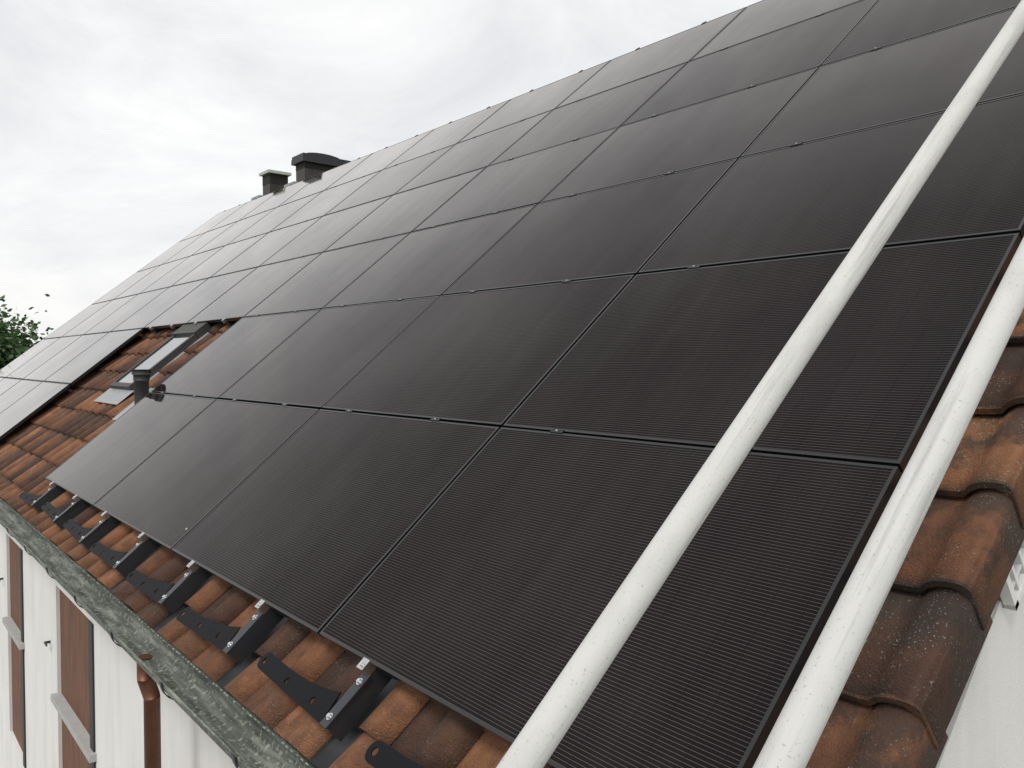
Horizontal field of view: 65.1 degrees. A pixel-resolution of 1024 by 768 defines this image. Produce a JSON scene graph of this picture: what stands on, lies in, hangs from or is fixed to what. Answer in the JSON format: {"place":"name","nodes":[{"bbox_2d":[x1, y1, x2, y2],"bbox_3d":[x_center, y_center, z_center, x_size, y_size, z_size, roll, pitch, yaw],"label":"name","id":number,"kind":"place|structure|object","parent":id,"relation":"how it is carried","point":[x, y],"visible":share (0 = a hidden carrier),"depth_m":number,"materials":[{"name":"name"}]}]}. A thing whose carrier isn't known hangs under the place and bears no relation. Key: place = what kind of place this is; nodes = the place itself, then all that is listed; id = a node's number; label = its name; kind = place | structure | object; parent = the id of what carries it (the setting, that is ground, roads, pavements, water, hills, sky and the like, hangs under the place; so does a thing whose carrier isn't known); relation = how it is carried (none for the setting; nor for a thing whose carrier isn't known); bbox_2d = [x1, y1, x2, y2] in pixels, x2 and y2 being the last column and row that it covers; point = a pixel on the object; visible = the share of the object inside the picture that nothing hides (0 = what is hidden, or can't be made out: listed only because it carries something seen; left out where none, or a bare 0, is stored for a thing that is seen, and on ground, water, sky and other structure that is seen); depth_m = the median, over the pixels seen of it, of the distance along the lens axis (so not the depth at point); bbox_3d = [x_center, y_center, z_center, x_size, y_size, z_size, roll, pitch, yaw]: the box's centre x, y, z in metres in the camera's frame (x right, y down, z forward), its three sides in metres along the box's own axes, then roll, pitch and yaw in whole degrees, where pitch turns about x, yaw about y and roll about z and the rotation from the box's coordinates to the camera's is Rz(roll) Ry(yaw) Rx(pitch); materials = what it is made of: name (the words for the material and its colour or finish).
{"place":"outdoors","nodes":[
{"label":"outdoors","id":0,"kind":"place"},
{"bbox_2d":[0,294,53,369],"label":"oak tree","id":1,"kind":"object","parent":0,"point":[14,346],"visible":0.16,"depth_m":38.73,"materials":[{"name":"green plant"}]},
{"bbox_2d":[0,0,761,343],"label":"sky","id":2,"kind":"structure","parent":0,"point":[127,126],"materials":[{"name":"white"}]},
{"label":"yard paving","id":3,"kind":"structure","parent":0,"visible":0},
{"bbox_2d":[0,524,1023,767],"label":"house walls","id":4,"kind":"structure","parent":3,"relation":"on","point":[70,695],"depth_m":6.07,"materials":[{"name":"white paint"}]},
{"bbox_2d":[0,498,316,767],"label":"gutter and downpipe","id":5,"kind":"object","parent":4,"relation":"attached to","point":[237,735],"visible":0.91,"depth_m":4.00,"materials":[{"name":"metal"}]},
{"bbox_2d":[0,499,311,767],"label":"eave comb strip","id":6,"kind":"object","parent":5,"relation":"on","point":[239,706],"visible":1,"depth_m":3.61,"materials":[{"name":"plastic"}]},
{"bbox_2d":[999,541,1023,610],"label":"window","id":7,"kind":"structure","parent":4,"relation":"attached to","point":[1011,594],"depth_m":2.27,"materials":[{"name":"white plastic"}]},
{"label":"back roof slope and ridge","id":8,"kind":"object","parent":4,"relation":"in","visible":0},
{"bbox_2d":[112,388,154,419],"bbox_3d":[-3.635,0.200,7.786,0.400,0.010,0.470,2,42,50],"label":"vent pipe flashing","id":9,"kind":"object","parent":8,"relation":"on","point":[125,410],"visible":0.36,"depth_m":7.84,"materials":[{"name":"grey metal"}]},
{"bbox_2d":[131,369,150,404],"bbox_3d":[-3.607,0.114,7.808,0.176,0.510,0.173,-1,2,-40],"label":"vent pipe","id":10,"kind":"object","parent":9,"relation":"on","point":[141,378],"visible":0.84,"depth_m":7.75,"materials":[{"name":"grey metal"}]},
{"bbox_2d":[251,169,291,200],"bbox_3d":[-5.275,-3.885,17.568,0.720,1.550,0.505,-1,2,-40],"label":"chimney","id":11,"kind":"object","parent":8,"relation":"on","point":[274,180],"visible":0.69,"depth_m":17.44,"materials":[{"name":"concrete"}]},
{"bbox_2d":[284,152,350,187],"bbox_3d":[-3.983,-3.899,16.445,1.260,1.640,0.540,-1,2,-40],"label":"chimney","id":12,"kind":"object","parent":8,"relation":"on","point":[309,165],"visible":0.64,"depth_m":16.19,"materials":[{"name":"concrete"}]},
{"bbox_2d":[0,236,1023,767],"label":"roof tiles","id":13,"kind":"object","parent":8,"relation":"on","point":[70,422],"visible":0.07,"depth_m":3.67,"materials":[{"name":"ceramic"}]},
{"bbox_2d":[94,322,221,404],"bbox_3d":[-3.957,-0.244,8.952,0.980,0.160,1.400,2,42,50],"label":"skylight","id":14,"kind":"object","parent":13,"relation":"in","point":[173,347],"visible":0.85,"depth_m":8.85,"materials":[{"name":"grey glass"}]},
{"bbox_2d":[0,13,977,767],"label":"mounting rails","id":15,"kind":"object","parent":13,"relation":"on","point":[340,727],"visible":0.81,"depth_m":3.98,"materials":[{"name":"black metal"}]},
{"bbox_2d":[19,488,52,505],"bbox_3d":[-4.101,0.929,6.887,0.634,0.018,0.210,0,41,49],"label":"rail bracket","id":16,"kind":"object","parent":15,"relation":"attached to","point":[30,499],"visible":1,"depth_m":6.76,"materials":[{"name":"black metal"}]},
{"bbox_2d":[41,501,77,521],"bbox_3d":[-3.527,0.935,6.225,0.634,0.017,0.210,4,43,51],"label":"rail bracket","id":17,"kind":"object","parent":15,"relation":"attached to","point":[53,513],"visible":1,"depth_m":6.10,"materials":[{"name":"black metal"}]},
{"bbox_2d":[63,519,106,542],"bbox_3d":[-2.975,0.959,5.555,0.634,0.017,0.210,3,43,51],"label":"rail bracket","id":18,"kind":"object","parent":15,"relation":"attached to","point":[79,533],"visible":1,"depth_m":5.43,"materials":[{"name":"black metal"}]},
{"bbox_2d":[89,541,143,568],"bbox_3d":[-2.425,0.984,4.886,0.634,0.018,0.210,1,41,49],"label":"rail bracket","id":19,"kind":"object","parent":15,"relation":"attached to","point":[108,555],"visible":1,"depth_m":4.77,"materials":[{"name":"black metal"}]},
{"bbox_2d":[126,570,193,604],"bbox_3d":[-1.871,1.006,4.218,0.634,0.018,0.210,0,41,49],"label":"rail bracket","id":20,"kind":"object","parent":15,"relation":"attached to","point":[149,587],"visible":1,"depth_m":4.09,"materials":[{"name":"black metal"}]},
{"bbox_2d":[176,607,263,653],"bbox_3d":[-1.313,1.025,3.551,0.634,0.017,0.210,0,41,49],"label":"rail bracket","id":21,"kind":"object","parent":15,"relation":"attached to","point":[226,641],"visible":1,"depth_m":3.43,"materials":[{"name":"black metal"}]},
{"bbox_2d":[257,652,370,728],"bbox_3d":[-0.738,1.031,2.888,0.634,0.018,0.210,4,44,51],"label":"rail bracket","id":22,"kind":"object","parent":15,"relation":"attached to","point":[301,691],"visible":1,"depth_m":2.76,"materials":[{"name":"black metal"}]},
{"bbox_2d":[365,740,423,767],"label":"rail bracket","id":23,"kind":"object","parent":15,"relation":"attached to","point":[386,756],"visible":0.99,"depth_m":2.36,"materials":[{"name":"black metal"}]},
{"bbox_2d":[0,0,1023,767],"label":"solar panels","id":24,"kind":"object","parent":15,"relation":"on","point":[474,554],"visible":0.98,"depth_m":3.76,"materials":[{"name":"black glass"}]},
{"bbox_2d":[806,309,1023,767],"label":"verge tiles","id":25,"kind":"object","parent":8,"relation":"on","point":[902,691],"visible":0.74,"depth_m":1.97,"materials":[{"name":"ceramic"}]},
{"bbox_2d":[496,0,1023,767],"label":"scaffolding poles","id":26,"kind":"object","parent":3,"relation":"on","point":[810,704],"visible":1,"depth_m":1.16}
]}

